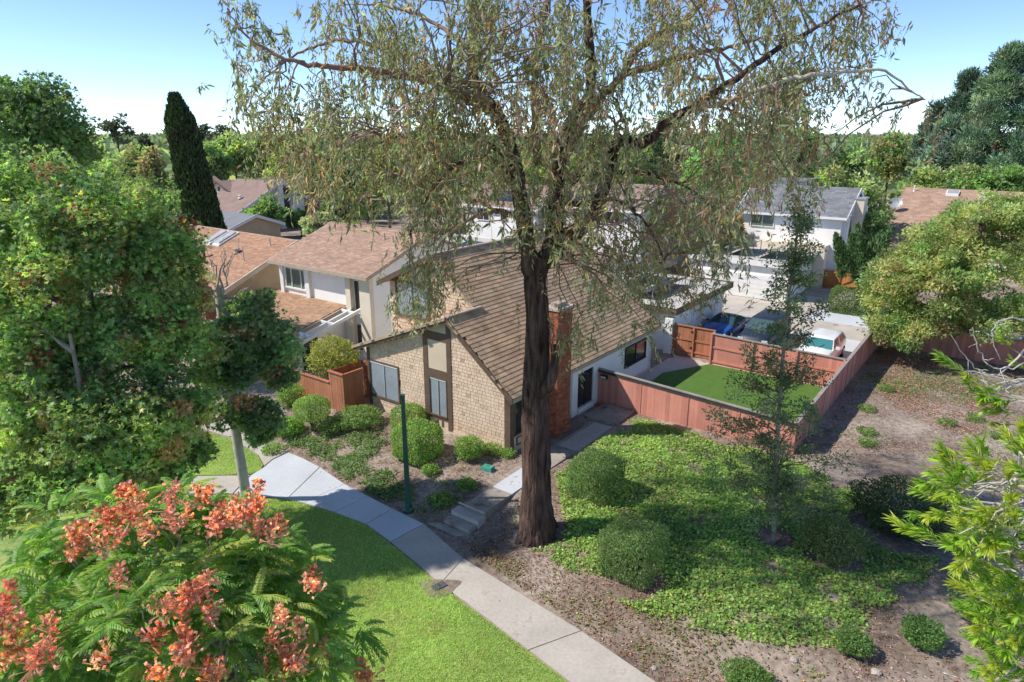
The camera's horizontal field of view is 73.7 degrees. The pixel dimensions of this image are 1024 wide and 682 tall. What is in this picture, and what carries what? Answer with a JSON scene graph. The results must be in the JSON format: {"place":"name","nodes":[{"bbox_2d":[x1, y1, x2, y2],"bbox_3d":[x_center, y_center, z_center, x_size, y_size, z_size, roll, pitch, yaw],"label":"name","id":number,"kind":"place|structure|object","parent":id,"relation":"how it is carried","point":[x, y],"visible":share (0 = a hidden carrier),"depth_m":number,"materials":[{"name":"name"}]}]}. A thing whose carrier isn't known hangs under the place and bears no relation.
{"place":"outdoors","nodes":[
{"label":"outdoors","id":0,"kind":"place"},
{"bbox_2d":[0,495,567,681],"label":"lawn","id":1,"kind":"structure","parent":0,"point":[3,544],"depth_m":19.03,"materials":[{"name":"green plant"}]},
{"bbox_2d":[0,313,231,542],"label":"sweetgum tree","id":2,"kind":"object","parent":1,"relation":"on","point":[139,442],"visible":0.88,"depth_m":19.08,"materials":[{"name":"green plant"}]},
{"bbox_2d":[0,136,238,510],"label":"sweetgum tree","id":3,"kind":"object","parent":1,"relation":"on","point":[131,233],"visible":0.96,"depth_m":19.44,"materials":[{"name":"green plant"}]},
{"bbox_2d":[0,471,394,681],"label":"goldenrain tree","id":4,"kind":"object","parent":1,"relation":"on","point":[239,583],"visible":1,"depth_m":10.10,"materials":[{"name":"green plant"}]},
{"bbox_2d":[418,579,461,597],"bbox_3d":[-2.165,7.361,20.274,1.313,0.045,0.836,0,17,0],"label":"bare soil patch","id":5,"kind":"object","parent":1,"relation":"on","point":[452,586],"visible":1,"depth_m":20.34,"materials":[{"name":"brown soil"}]},
{"bbox_2d":[104,415,654,681],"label":"sidewalk","id":6,"kind":"structure","parent":0,"point":[567,651],"depth_m":21.19,"materials":[{"name":"grey concrete"}]},
{"bbox_2d":[0,134,1023,681],"bbox_3d":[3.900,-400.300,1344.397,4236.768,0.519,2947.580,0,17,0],"label":"ground","id":7,"kind":"structure","parent":0,"point":[938,612],"depth_m":22.90,"materials":[{"name":"soil"}]},
{"bbox_2d":[0,69,124,343],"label":"sweetgum tree","id":8,"kind":"object","parent":7,"relation":"on","point":[27,109],"visible":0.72,"depth_m":31.77,"materials":[{"name":"green plant"}]},
{"bbox_2d":[99,112,136,151],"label":"garden tree","id":9,"kind":"object","parent":7,"relation":"on","point":[113,126],"visible":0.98,"depth_m":143.17,"materials":[{"name":"green plant"}]},
{"bbox_2d":[0,426,262,478],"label":"lawn patch","id":10,"kind":"object","parent":7,"relation":"on","point":[227,460],"visible":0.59,"depth_m":27.98,"materials":[{"name":"plant"}]},
{"bbox_2d":[106,140,174,205],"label":"garden tree","id":11,"kind":"object","parent":7,"relation":"on","point":[126,161],"visible":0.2,"depth_m":67.04,"materials":[{"name":"green plant"}]},
{"bbox_2d":[135,145,181,216],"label":"garden tree","id":12,"kind":"object","parent":7,"relation":"on","point":[152,159],"visible":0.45,"depth_m":63.50,"materials":[{"name":"green plant"}]},
{"bbox_2d":[162,91,227,229],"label":"cypress tree","id":13,"kind":"object","parent":7,"relation":"on","point":[193,179],"visible":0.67,"depth_m":55.39,"materials":[{"name":"green plant"}]},
{"bbox_2d":[96,224,298,312],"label":"stucco house","id":14,"kind":"structure","parent":7,"relation":"on","point":[254,253],"depth_m":43.88,"materials":[{"name":"beige concrete"}]},
{"bbox_2d":[203,139,235,180],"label":"garden tree","id":15,"kind":"object","parent":7,"relation":"on","point":[220,161],"visible":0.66,"depth_m":113.24,"materials":[{"name":"green plant"}]},
{"bbox_2d":[207,129,261,178],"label":"garden tree","id":16,"kind":"object","parent":7,"relation":"on","point":[238,144],"visible":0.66,"depth_m":116.70,"materials":[{"name":"green plant"}]},
{"bbox_2d":[184,235,307,495],"bbox_3d":[-9.099,1.384,23.575,4.180,9.908,3.034,0,17,0],"label":"sweetgum tree","id":17,"kind":"object","parent":7,"relation":"on","point":[263,338],"visible":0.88,"depth_m":23.11,"materials":[{"name":"green plant"}]},
{"bbox_2d":[220,210,285,236],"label":"gabled house","id":18,"kind":"structure","parent":7,"relation":"on","point":[250,223],"depth_m":78.38,"materials":[{"name":"beige paint"}]},
{"bbox_2d":[237,133,282,176],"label":"garden tree","id":19,"kind":"object","parent":7,"relation":"on","point":[258,144],"visible":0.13,"depth_m":120.61,"materials":[{"name":"green plant"}]},
{"bbox_2d":[213,177,313,197],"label":"gabled house","id":20,"kind":"structure","parent":7,"relation":"on","point":[226,185],"depth_m":95.24,"materials":[{"name":"beige paint"}]},
{"bbox_2d":[242,192,290,221],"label":"garden tree","id":21,"kind":"object","parent":7,"relation":"on","point":[262,208],"visible":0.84,"depth_m":82.28,"materials":[{"name":"green plant"}]},
{"bbox_2d":[217,178,320,228],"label":"gabled house","id":22,"kind":"structure","parent":7,"relation":"on","point":[239,196],"depth_m":91.20,"materials":[{"name":"beige paint"}]},
{"bbox_2d":[275,382,305,407],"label":"round shrub","id":23,"kind":"object","parent":7,"relation":"on","point":[289,397],"visible":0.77,"depth_m":32.43,"materials":[{"name":"green plant"}]},
{"bbox_2d":[277,416,307,436],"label":"shrub","id":24,"kind":"object","parent":7,"relation":"on","point":[294,424],"visible":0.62,"depth_m":30.12,"materials":[{"name":"green plant"}]},
{"bbox_2d":[283,207,318,236],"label":"juniper shrub","id":25,"kind":"object","parent":7,"relation":"on","point":[296,216],"visible":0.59,"depth_m":83.83,"materials":[{"name":"green plant"}]},
{"bbox_2d":[290,393,330,430],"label":"topiary shrub","id":26,"kind":"object","parent":7,"relation":"on","point":[323,400],"visible":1,"depth_m":30.03,"materials":[{"name":"green plant"}]},
{"bbox_2d":[293,369,330,407],"bbox_3d":[-9.672,2.297,33.025,2.790,1.345,0.160,12,21,35],"label":"courtyard fence","id":27,"kind":"object","parent":7,"relation":"on","point":[312,384],"visible":0.5,"depth_m":32.81,"materials":[{"name":"brown wood"}]},
{"bbox_2d":[298,210,343,234],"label":"garden tree","id":28,"kind":"object","parent":7,"relation":"on","point":[308,228],"visible":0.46,"depth_m":70.70,"materials":[{"name":"green plant"}]},
{"bbox_2d":[193,221,461,371],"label":"stucco house","id":29,"kind":"structure","parent":7,"relation":"on","point":[331,287],"depth_m":38.75,"materials":[{"name":"beige concrete"}]},
{"bbox_2d":[284,266,305,291],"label":"window","id":30,"kind":"structure","parent":29,"relation":"in","point":[293,280],"depth_m":41.00,"materials":[{"name":"white glass"}]},
{"bbox_2d":[312,414,351,435],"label":"shrub","id":31,"kind":"object","parent":7,"relation":"on","point":[327,425],"visible":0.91,"depth_m":29.99,"materials":[{"name":"green plant"}]},
{"bbox_2d":[304,333,360,378],"bbox_3d":[-8.766,1.138,33.922,2.792,3.196,2.939,0,17,0],"label":"courtyard tree","id":32,"kind":"object","parent":7,"relation":"on","point":[324,364],"visible":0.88,"depth_m":33.23,"materials":[{"name":"green plant"}]},
{"bbox_2d":[327,360,368,411],"bbox_3d":[-7.440,2.153,32.576,1.334,1.925,2.220,12,21,35],"label":"courtyard fence","id":33,"kind":"object","parent":7,"relation":"on","point":[346,384],"visible":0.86,"depth_m":32.00,"materials":[{"name":"brown wood"}]},
{"bbox_2d":[333,404,382,429],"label":"shrub","id":34,"kind":"object","parent":7,"relation":"on","point":[364,420],"visible":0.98,"depth_m":30.27,"materials":[{"name":"green plant"}]},
{"bbox_2d":[283,427,464,519],"bbox_3d":[-5.420,4.810,27.741,9.771,0.641,3.478,15,23,40],"label":"bed groundcover","id":35,"kind":"object","parent":7,"relation":"on","point":[359,458],"visible":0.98,"depth_m":27.70,"materials":[{"name":"green plant"}]},
{"bbox_2d":[349,198,398,223],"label":"juniper shrub","id":36,"kind":"object","parent":7,"relation":"on","point":[364,212],"visible":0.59,"depth_m":95.90,"materials":[{"name":"green plant"}]},
{"bbox_2d":[354,143,406,227],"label":"garden tree","id":37,"kind":"object","parent":7,"relation":"on","point":[379,184],"visible":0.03,"depth_m":86.71,"materials":[{"name":"green plant"}]},
{"bbox_2d":[397,394,413,513],"bbox_3d":[-3.716,3.984,23.819,0.417,4.525,0.394,0,17,0],"label":"lamp post","id":38,"kind":"object","parent":7,"relation":"on","point":[408,508],"visible":1,"depth_m":23.82,"materials":[{"name":"green metal"}]},
{"bbox_2d":[389,401,426,433],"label":"clipped hedge","id":39,"kind":"object","parent":7,"relation":"on","point":[395,411],"visible":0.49,"depth_m":29.59,"materials":[{"name":"green plant"}]},
{"bbox_2d":[389,417,444,465],"bbox_3d":[-3.821,4.036,27.537,1.888,1.623,1.840,12,21,34],"label":"clipped hedge","id":40,"kind":"object","parent":7,"relation":"on","point":[420,427],"visible":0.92,"depth_m":27.13,"materials":[{"name":"green plant"}]},
{"bbox_2d":[437,142,489,234],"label":"garden tree","id":41,"kind":"object","parent":7,"relation":"on","point":[460,184],"visible":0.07,"depth_m":82.75,"materials":[{"name":"green plant"}]},
{"bbox_2d":[452,433,487,460],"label":"shrub","id":42,"kind":"object","parent":7,"relation":"on","point":[468,452],"visible":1,"depth_m":27.01,"materials":[{"name":"green plant"}]},
{"bbox_2d":[462,181,548,238],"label":"stucco house","id":43,"kind":"structure","parent":7,"relation":"on","point":[494,233],"depth_m":68.60,"materials":[{"name":"white paint"}]},
{"bbox_2d":[351,226,661,452],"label":"shingled house","id":44,"kind":"structure","parent":7,"relation":"on","point":[465,378],"depth_m":30.04,"materials":[{"name":"beige brick"}]},
{"bbox_2d":[369,359,400,403],"bbox_3d":[-5.886,1.849,31.464,1.960,1.800,0.087,12,21,35],"label":"window","id":45,"kind":"structure","parent":44,"relation":"in","point":[389,378],"depth_m":31.46,"materials":[{"name":"glass"}]},
{"bbox_2d":[395,279,429,321],"bbox_3d":[-4.663,-1.891,31.819,2.150,1.700,0.087,12,21,35],"label":"window","id":46,"kind":"structure","parent":44,"relation":"in","point":[403,287],"depth_m":32.02,"materials":[{"name":"grey glass"}]},
{"bbox_2d":[428,375,447,418],"bbox_3d":[-3.195,2.424,29.526,1.050,1.780,0.092,12,21,35],"label":"window","id":47,"kind":"structure","parent":44,"relation":"in","point":[437,386],"depth_m":29.56,"materials":[{"name":"glass"}]},
{"bbox_2d":[514,400,521,435],"bbox_3d":[0.578,2.919,28.122,0.087,1.600,1.630,12,21,35],"label":"window","id":48,"kind":"structure","parent":44,"relation":"in","point":[517,406],"depth_m":27.74,"materials":[{"name":"black glass"}]},
{"bbox_2d":[570,361,598,417],"bbox_3d":[3.410,2.181,31.761,0.190,2.250,2.300,12,21,35],"label":"glazed door","id":49,"kind":"structure","parent":44,"relation":"in","point":[581,400],"depth_m":31.77,"materials":[{"name":"white glass"}]},
{"bbox_2d":[624,337,646,368],"bbox_3d":[6.479,0.610,35.644,0.087,1.110,2.340,12,21,35],"label":"window","id":50,"kind":"structure","parent":44,"relation":"in","point":[632,356],"depth_m":35.63,"materials":[{"name":"black glass"}]},
{"bbox_2d":[1,128,1017,204],"bbox_3d":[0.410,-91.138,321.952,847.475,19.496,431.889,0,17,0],"label":"distant woodland","id":51,"kind":"object","parent":7,"relation":"on","point":[159,140],"visible":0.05,"depth_m":186.04,"materials":[{"name":"green plant"}]},
{"bbox_2d":[196,0,946,548],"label":"eucalyptus tree","id":52,"kind":"object","parent":7,"relation":"on","point":[454,90],"visible":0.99,"depth_m":17.34,"materials":[{"name":"green plant"}]},
{"bbox_2d":[566,447,627,507],"bbox_3d":[3.030,4.870,24.519,1.774,1.605,1.778,13,21,35],"label":"clipped hedge","id":53,"kind":"object","parent":7,"relation":"on","point":[594,472],"visible":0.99,"depth_m":24.18,"materials":[{"name":"green plant"}]},
{"bbox_2d":[537,181,686,270],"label":"stucco house","id":54,"kind":"structure","parent":7,"relation":"on","point":[636,190],"depth_m":61.59,"materials":[{"name":"white paint"}]},
{"bbox_2d":[596,512,670,591],"bbox_3d":[3.634,6.249,20.437,1.780,1.602,1.772,13,21,36],"label":"clipped hedge","id":55,"kind":"object","parent":7,"relation":"on","point":[627,518],"visible":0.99,"depth_m":20.07,"materials":[{"name":"green plant"}]},
{"bbox_2d":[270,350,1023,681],"bbox_3d":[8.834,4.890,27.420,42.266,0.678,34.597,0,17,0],"label":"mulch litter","id":56,"kind":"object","parent":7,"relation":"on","point":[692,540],"visible":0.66,"depth_m":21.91,"materials":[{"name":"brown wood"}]},
{"bbox_2d":[462,501,853,681],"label":"sparse groundcover","id":57,"kind":"object","parent":7,"relation":"on","point":[649,647],"visible":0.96,"depth_m":18.33,"materials":[{"name":"green plant"}]},
{"bbox_2d":[632,109,693,184],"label":"garden tree","id":58,"kind":"object","parent":7,"relation":"on","point":[655,152],"visible":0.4,"depth_m":76.62,"materials":[{"name":"green plant"}]},
{"bbox_2d":[614,270,733,353],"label":"white garage","id":59,"kind":"structure","parent":7,"relation":"on","point":[664,343],"depth_m":42.74,"materials":[{"name":"paint"}]},
{"bbox_2d":[671,323,715,358],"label":"wooden gate","id":60,"kind":"structure","parent":7,"relation":"on","point":[692,341],"depth_m":39.41,"materials":[{"name":"brown wood"}]},
{"bbox_2d":[597,367,798,453],"bbox_3d":[7.763,2.968,30.150,9.240,1.894,0.190,12,21,35],"label":"red fence","id":61,"kind":"object","parent":7,"relation":"on","point":[658,401],"visible":0.74,"depth_m":30.59,"materials":[{"name":"paint"}]},
{"bbox_2d":[673,116,757,195],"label":"garden tree","id":62,"kind":"object","parent":7,"relation":"on","point":[720,149],"visible":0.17,"depth_m":73.09,"materials":[{"name":"green plant"}]},
{"bbox_2d":[531,417,942,647],"bbox_3d":[7.080,6.007,23.332,12.771,0.685,11.630,13,21,36],"label":"ivy groundcover","id":63,"kind":"object","parent":7,"relation":"on","point":[643,507],"visible":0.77,"depth_m":21.32,"materials":[{"name":"green plant"}]},
{"bbox_2d":[719,654,776,681],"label":"shrub","id":64,"kind":"object","parent":7,"relation":"on","point":[754,670],"visible":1,"depth_m":16.56,"materials":[{"name":"green plant"}]},
{"bbox_2d":[689,239,817,302],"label":"white garage","id":65,"kind":"structure","parent":7,"relation":"on","point":[762,273],"depth_m":53.65,"materials":[{"name":"paint"}]},
{"bbox_2d":[697,267,776,300],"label":"garage door","id":66,"kind":"structure","parent":65,"relation":"in","point":[757,285],"depth_m":53.50,"materials":[{"name":"white metal"}]},
{"bbox_2d":[732,62,811,182],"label":"garden tree","id":67,"kind":"object","parent":7,"relation":"on","point":[777,71],"visible":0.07,"depth_m":73.80,"materials":[{"name":"green plant"}]},
{"bbox_2d":[708,333,845,386],"bbox_3d":[13.903,1.072,36.310,6.950,1.895,0.190,12,21,35],"label":"red fence","id":68,"kind":"object","parent":7,"relation":"on","point":[724,351],"visible":0.6,"depth_m":36.75,"materials":[{"name":"paint"}]},
{"bbox_2d":[700,191,860,545],"bbox_3d":[8.035,1.222,20.166,5.467,11.148,4.275,0,17,0],"label":"young tree","id":69,"kind":"object","parent":7,"relation":"on","point":[796,260],"visible":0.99,"depth_m":19.89,"materials":[{"name":"green plant"}]},
{"bbox_2d":[771,106,827,183],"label":"garden tree","id":70,"kind":"object","parent":7,"relation":"on","point":[810,140],"visible":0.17,"depth_m":67.15,"materials":[{"name":"green plant"}]},
{"bbox_2d":[738,177,869,287],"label":"stucco house","id":71,"kind":"structure","parent":7,"relation":"on","point":[845,208],"depth_m":57.80,"materials":[{"name":"grey paint"}]},
{"bbox_2d":[811,164,846,186],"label":"garden tree","id":72,"kind":"object","parent":7,"relation":"on","point":[837,177],"visible":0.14,"depth_m":63.76,"materials":[{"name":"green plant"}]},
{"bbox_2d":[797,511,878,568],"bbox_3d":[10.015,6.049,20.930,2.384,1.482,2.323,0,17,0],"label":"spreading shrub","id":73,"kind":"object","parent":7,"relation":"on","point":[832,543],"visible":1,"depth_m":20.69,"materials":[{"name":"green plant"}]},
{"bbox_2d":[795,329,880,449],"bbox_3d":[16.924,1.606,34.568,0.190,1.898,18.380,12,21,35],"label":"red fence","id":74,"kind":"object","parent":7,"relation":"on","point":[825,398],"visible":0.69,"depth_m":33.51,"materials":[{"name":"paint"}]},
{"bbox_2d":[822,270,857,288],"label":"wooden gate","id":75,"kind":"structure","parent":7,"relation":"on","point":[831,280],"depth_m":56.73,"materials":[{"name":"orange wood"}]},
{"bbox_2d":[828,284,868,316],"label":"box hedge","id":76,"kind":"object","parent":7,"relation":"on","point":[834,296],"visible":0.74,"depth_m":48.79,"materials":[{"name":"green plant"}]},
{"bbox_2d":[819,135,881,191],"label":"garden tree","id":77,"kind":"object","parent":7,"relation":"on","point":[855,163],"visible":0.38,"depth_m":78.62,"materials":[{"name":"green plant"}]},
{"bbox_2d":[833,624,877,658],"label":"round shrub","id":78,"kind":"object","parent":7,"relation":"on","point":[850,634],"visible":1,"depth_m":16.97,"materials":[{"name":"green plant"}]},
{"bbox_2d":[832,222,895,311],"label":"juniper tree","id":79,"kind":"object","parent":7,"relation":"on","point":[854,253],"visible":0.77,"depth_m":47.80,"materials":[{"name":"green plant"}]},
{"bbox_2d":[847,210,890,243],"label":"garden tree","id":80,"kind":"object","parent":7,"relation":"on","point":[873,223],"visible":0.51,"depth_m":57.14,"materials":[{"name":"green plant"}]},
{"bbox_2d":[842,169,897,224],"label":"garden tree","id":81,"kind":"object","parent":7,"relation":"on","point":[871,192],"visible":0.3,"depth_m":64.03,"materials":[{"name":"green plant"}]},
{"bbox_2d":[862,129,915,202],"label":"garden tree","id":82,"kind":"object","parent":7,"relation":"on","point":[895,162],"visible":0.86,"depth_m":105.00,"materials":[{"name":"green plant"}]},
{"bbox_2d":[842,473,962,548],"bbox_3d":[12.652,5.399,22.211,3.049,1.982,3.039,0,17,0],"label":"spreading shrub","id":83,"kind":"object","parent":7,"relation":"on","point":[868,508],"visible":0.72,"depth_m":22.06,"materials":[{"name":"green plant"}]},
{"bbox_2d":[894,97,947,194],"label":"pine tree","id":84,"kind":"object","parent":7,"relation":"on","point":[938,107],"visible":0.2,"depth_m":99.59,"materials":[{"name":"green plant"}]},
{"bbox_2d":[821,361,1023,679],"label":"dry straw","id":85,"kind":"object","parent":7,"relation":"on","point":[909,495],"visible":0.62,"depth_m":29.10,"materials":[{"name":"beige plant"}]},
{"bbox_2d":[891,155,955,198],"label":"garden tree","id":86,"kind":"object","parent":7,"relation":"on","point":[921,178],"visible":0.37,"depth_m":81.14,"materials":[{"name":"green plant"}]},
{"bbox_2d":[899,613,949,652],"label":"round shrub","id":87,"kind":"object","parent":7,"relation":"on","point":[933,641],"visible":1,"depth_m":17.22,"materials":[{"name":"green plant"}]},
{"bbox_2d":[830,362,1023,678],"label":"creeping weeds","id":88,"kind":"object","parent":7,"relation":"on","point":[927,377],"visible":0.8,"depth_m":34.86,"materials":[{"name":"green plant"}]},
{"bbox_2d":[866,356,999,436],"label":"rusty litter","id":89,"kind":"object","parent":7,"relation":"on","point":[916,395],"visible":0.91,"depth_m":34.09,"materials":[{"name":"brown plant"}]},
{"bbox_2d":[853,187,1023,353],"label":"broad tree","id":90,"kind":"object","parent":7,"relation":"on","point":[953,269],"visible":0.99,"depth_m":37.18,"materials":[{"name":"green plant"}]},
{"bbox_2d":[908,111,975,180],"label":"pine tree","id":91,"kind":"object","parent":7,"relation":"on","point":[949,123],"visible":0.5,"depth_m":91.22,"materials":[{"name":"green plant"}]},
{"bbox_2d":[879,330,1023,367],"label":"red fence","id":92,"kind":"object","parent":7,"relation":"on","point":[946,347],"visible":0.53,"depth_m":38.93,"materials":[{"name":"paint"}]},
{"bbox_2d":[882,317,1023,681],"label":"fern pine tree","id":93,"kind":"object","parent":7,"relation":"on","point":[964,545],"visible":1,"depth_m":6.66,"materials":[{"name":"green plant"}]},
{"bbox_2d":[887,185,1023,281],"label":"brown roofed house","id":94,"kind":"structure","parent":7,"relation":"on","point":[918,205],"depth_m":67.87,"materials":[{"name":"beige paint"}]},
{"bbox_2d":[937,162,987,189],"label":"garden tree","id":95,"kind":"object","parent":7,"relation":"on","point":[959,176],"visible":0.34,"depth_m":79.18,"materials":[{"name":"green plant"}]},
{"bbox_2d":[941,65,990,178],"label":"pine tree","id":96,"kind":"object","parent":7,"relation":"on","point":[958,100],"visible":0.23,"depth_m":93.47,"materials":[{"name":"green plant"}]},
{"bbox_2d":[941,38,1023,172],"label":"pine tree","id":97,"kind":"object","parent":7,"relation":"on","point":[997,94],"visible":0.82,"depth_m":85.51,"materials":[{"name":"green plant"}]},
{"bbox_2d":[944,566,1021,631],"bbox_3d":[13.037,6.818,18.299,2.512,1.558,2.414,-15,23,-41],"label":"shrub","id":98,"kind":"object","parent":7,"relation":"on","point":[959,596],"visible":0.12,"depth_m":18.46,"materials":[{"name":"green plant"}]},
{"bbox_2d":[960,162,1023,191],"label":"garden tree","id":99,"kind":"object","parent":7,"relation":"on","point":[997,178],"visible":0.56,"depth_m":77.70,"materials":[{"name":"green plant"}]},
{"bbox_2d":[0,0,1023,133],"label":"sky","id":100,"kind":"structure","parent":0,"point":[124,56],"materials":[{"name":"blue"}]},
{"bbox_2d":[427,402,633,536],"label":"entry path","id":101,"kind":"structure","parent":0,"point":[475,513],"depth_m":25.39,"materials":[{"name":"concrete"}]},
{"bbox_2d":[638,355,822,386],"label":"patio","id":102,"kind":"structure","parent":0,"point":[673,363],"depth_m":38.20,"materials":[{"name":"beige concrete"}]},
{"bbox_2d":[651,364,822,420],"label":"artificial turf","id":103,"kind":"structure","parent":102,"relation":"on","point":[708,380],"depth_m":35.12,"materials":[{"name":"green plastic"}]},
{"bbox_2d":[722,287,1021,363],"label":"driveway","id":104,"kind":"structure","parent":0,"point":[736,304],"depth_m":48.52,"materials":[{"name":"grey concrete"}]},
{"bbox_2d":[702,312,748,336],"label":"parked car","id":105,"kind":"object","parent":104,"relation":"on","point":[730,324],"visible":0.62,"depth_m":43.32,"materials":[{"name":"blue paint"}]},
{"bbox_2d":[738,309,791,344],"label":"parked car","id":106,"kind":"object","parent":104,"relation":"on","point":[763,316],"visible":0.38,"depth_m":41.10,"materials":[{"name":"blue paint"}]},
{"bbox_2d":[799,327,846,356],"bbox_3d":[17.636,0.358,38.900,2.210,1.495,4.425,12,21,35],"label":"parked car","id":107,"kind":"object","parent":104,"relation":"on","point":[831,342],"visible":0.48,"depth_m":38.26,"materials":[{"name":"white paint"}]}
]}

